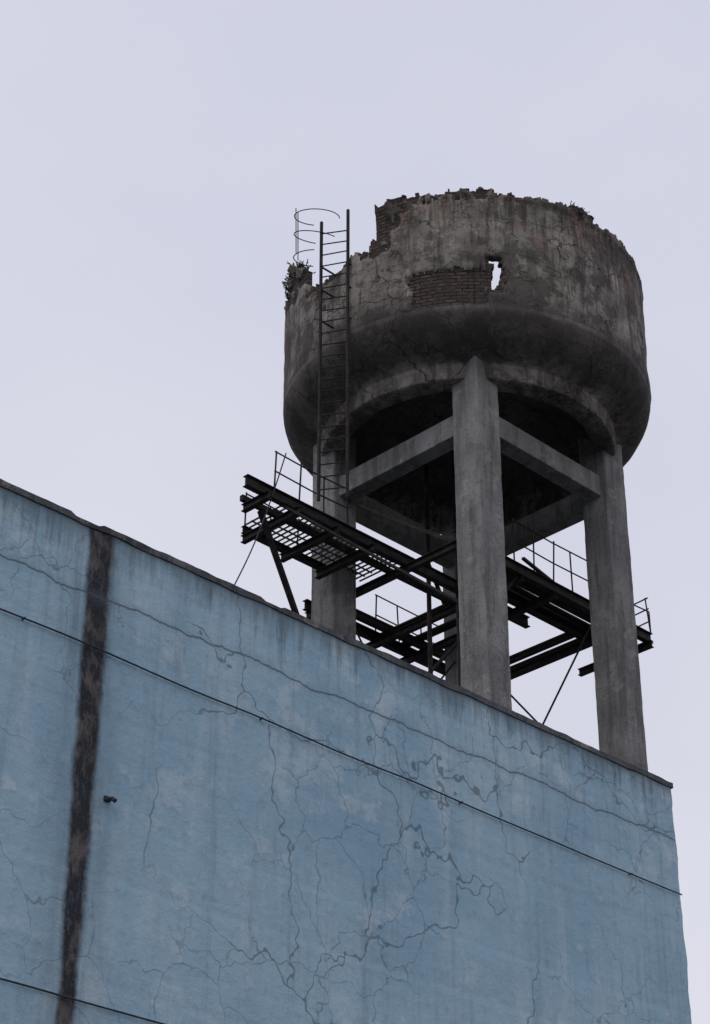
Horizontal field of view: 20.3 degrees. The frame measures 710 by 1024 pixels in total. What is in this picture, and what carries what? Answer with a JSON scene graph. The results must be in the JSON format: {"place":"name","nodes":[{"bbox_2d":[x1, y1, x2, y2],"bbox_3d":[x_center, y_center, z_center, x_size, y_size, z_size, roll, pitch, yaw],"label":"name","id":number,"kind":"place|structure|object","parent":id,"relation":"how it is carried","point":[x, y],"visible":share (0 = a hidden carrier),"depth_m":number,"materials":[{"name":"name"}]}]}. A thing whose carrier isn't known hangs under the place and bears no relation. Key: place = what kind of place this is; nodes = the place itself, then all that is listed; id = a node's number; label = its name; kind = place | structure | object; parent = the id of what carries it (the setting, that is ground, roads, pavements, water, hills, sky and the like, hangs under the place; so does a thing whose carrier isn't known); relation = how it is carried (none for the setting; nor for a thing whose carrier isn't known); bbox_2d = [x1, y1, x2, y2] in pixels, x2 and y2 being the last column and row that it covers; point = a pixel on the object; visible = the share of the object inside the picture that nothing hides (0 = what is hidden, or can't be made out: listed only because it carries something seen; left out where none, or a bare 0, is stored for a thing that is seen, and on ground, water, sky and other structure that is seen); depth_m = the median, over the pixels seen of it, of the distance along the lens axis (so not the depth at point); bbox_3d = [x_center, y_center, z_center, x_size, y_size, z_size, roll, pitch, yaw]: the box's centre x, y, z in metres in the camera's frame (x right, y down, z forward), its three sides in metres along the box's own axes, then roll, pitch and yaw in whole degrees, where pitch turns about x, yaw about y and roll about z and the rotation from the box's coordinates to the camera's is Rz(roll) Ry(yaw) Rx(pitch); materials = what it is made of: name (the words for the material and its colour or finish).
{"place":"outdoors","nodes":[
{"label":"outdoors","id":0,"kind":"place"},
{"bbox_2d":[0,0,709,1023],"label":"sky","id":1,"kind":"structure","parent":0,"point":[159,158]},
{"bbox_2d":[283,188,650,407],"bbox_3d":[2.427,-3.417,44.061,8.040,3.044,8.080,27,-40,-37],"label":"tank shell","id":2,"kind":"object","parent":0,"point":[427,250],"visible":0.56,"depth_m":41.05,"materials":[{"name":"concrete"}]},
{"bbox_2d":[293,208,350,501],"bbox_3d":[-0.577,-3.325,40.356,1.467,7.170,0.554,14,-34,-21],"label":"access ladder","id":3,"kind":"object","parent":2,"relation":"attached to","point":[347,317],"visible":1,"depth_m":40.47,"materials":[{"name":"metal"}]},
{"bbox_2d":[282,201,587,301],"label":"rim weeds","id":4,"kind":"object","parent":2,"relation":"on","point":[286,288],"visible":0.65,"depth_m":43.76,"materials":[{"name":"green plant"}]},
{"bbox_2d":[285,186,593,306],"bbox_3d":[1.749,-5.794,42.685,7.702,0.716,2.944,-8,-32,13],"label":"rim rubble","id":5,"kind":"object","parent":2,"relation":"on","point":[299,274],"visible":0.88,"depth_m":43.13,"materials":[{"name":"concrete"}]},
{"bbox_2d":[283,304,650,534],"bbox_3d":[2.430,-1.653,42.992,8.000,1.340,8.000,27,-40,-37],"label":"tank haunch and floor","id":6,"kind":"object","parent":2,"relation":"attached to","point":[565,385],"visible":0.59,"depth_m":41.04,"materials":[{"name":"concrete"}]},
{"bbox_3d":[2.430,18.284,27.663,1.300,0.350,1.300,27,-40,-37],"label":"footing","id":7,"kind":"object","parent":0,"visible":0},
{"bbox_2d":[452,356,511,709],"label":"column","id":8,"kind":"structure","parent":7,"relation":"on","point":[484,633],"depth_m":38.04,"materials":[{"name":"concrete"}]},
{"bbox_2d":[240,474,653,679],"bbox_3d":[1.338,2.071,41.103,5.833,4.860,10.779,-27,-40,37],"label":"platform frame","id":9,"kind":"object","parent":8,"relation":"attached to","point":[540,595],"visible":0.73,"depth_m":41.03,"materials":[{"name":"black metal"}]},
{"bbox_2d":[234,453,286,584],"bbox_3d":[-1.811,0.142,37.707,1.143,3.409,0.026,20,-36,-29],"label":"hanging cable","id":10,"kind":"object","parent":9,"relation":"hanging from","point":[262,522],"visible":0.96,"depth_m":37.66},
{"bbox_2d":[244,451,650,643],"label":"platform railings","id":11,"kind":"object","parent":9,"relation":"attached to","point":[534,553],"visible":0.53,"depth_m":41.29,"materials":[{"name":"black metal"}]},
{"bbox_2d":[339,416,600,568],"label":"head beams","id":12,"kind":"structure","parent":8,"relation":"attached to","point":[579,482],"depth_m":41.51,"materials":[{"name":"concrete"}]},
{"label":"ground","id":13,"kind":"structure","parent":0,"visible":0},
{"bbox_2d":[0,487,691,1023],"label":"walls","id":14,"kind":"structure","parent":13,"relation":"on","point":[218,863],"depth_m":20.00,"materials":[{"name":"blue paint"}]},
{"bbox_2d":[0,978,164,1023],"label":"cable","id":15,"kind":"object","parent":14,"relation":"attached to","point":[71,998],"visible":1,"depth_m":17.29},
{"bbox_2d":[103,795,116,802],"bbox_3d":[-2.283,2.676,18.394,0.070,0.091,0.188,27,-40,-37],"label":"drain spout","id":16,"kind":"object","parent":14,"relation":"attached to","point":[108,799],"visible":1,"depth_m":18.37,"materials":[{"name":"black metal"}]},
{"bbox_2d":[0,479,672,788],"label":"roof edge","id":17,"kind":"object","parent":14,"relation":"on","point":[247,594],"visible":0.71,"depth_m":21.49,"materials":[{"name":"concrete"}]},
{"bbox_2d":[0,608,681,894],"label":"cable","id":18,"kind":"object","parent":14,"relation":"attached to","point":[104,651],"visible":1,"depth_m":20.72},
{"bbox_2d":[424,449,460,686],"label":"riser pipes","id":19,"kind":"object","parent":13,"relation":"on","point":[428,592],"depth_m":41.74,"materials":[{"name":"metal"}]},
{"bbox_3d":[5.301,19.763,30.124,1.300,0.350,1.300,-27,-40,37],"label":"footing","id":20,"kind":"object","parent":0,"visible":0},
{"bbox_2d":[578,439,647,770],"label":"column","id":21,"kind":"structure","parent":20,"relation":"on","point":[620,720],"depth_m":40.45,"materials":[{"name":"concrete"}]},
{"bbox_3d":[2.430,21.241,32.585,1.300,0.350,1.300,27,-40,-37],"label":"footing","id":22,"kind":"object","parent":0,"visible":0},
{"bbox_2d":[442,507,457,684],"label":"column","id":23,"kind":"structure","parent":22,"relation":"on","point":[451,675],"depth_m":43.61,"materials":[{"name":"concrete"}]},
{"bbox_3d":[-0.441,19.763,30.124,1.300,0.350,1.300,27,-40,-37],"label":"footing","id":24,"kind":"object","parent":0,"visible":0},
{"bbox_2d":[311,438,355,638],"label":"column","id":25,"kind":"structure","parent":24,"relation":"on","point":[333,601],"depth_m":40.96,"materials":[{"name":"concrete"}]},
{"bbox_2d":[356,624,590,723],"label":"tie rods","id":26,"kind":"object","parent":25,"relation":"attached to","point":[517,702],"visible":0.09,"depth_m":41.03,"materials":[{"name":"metal"}]}
]}

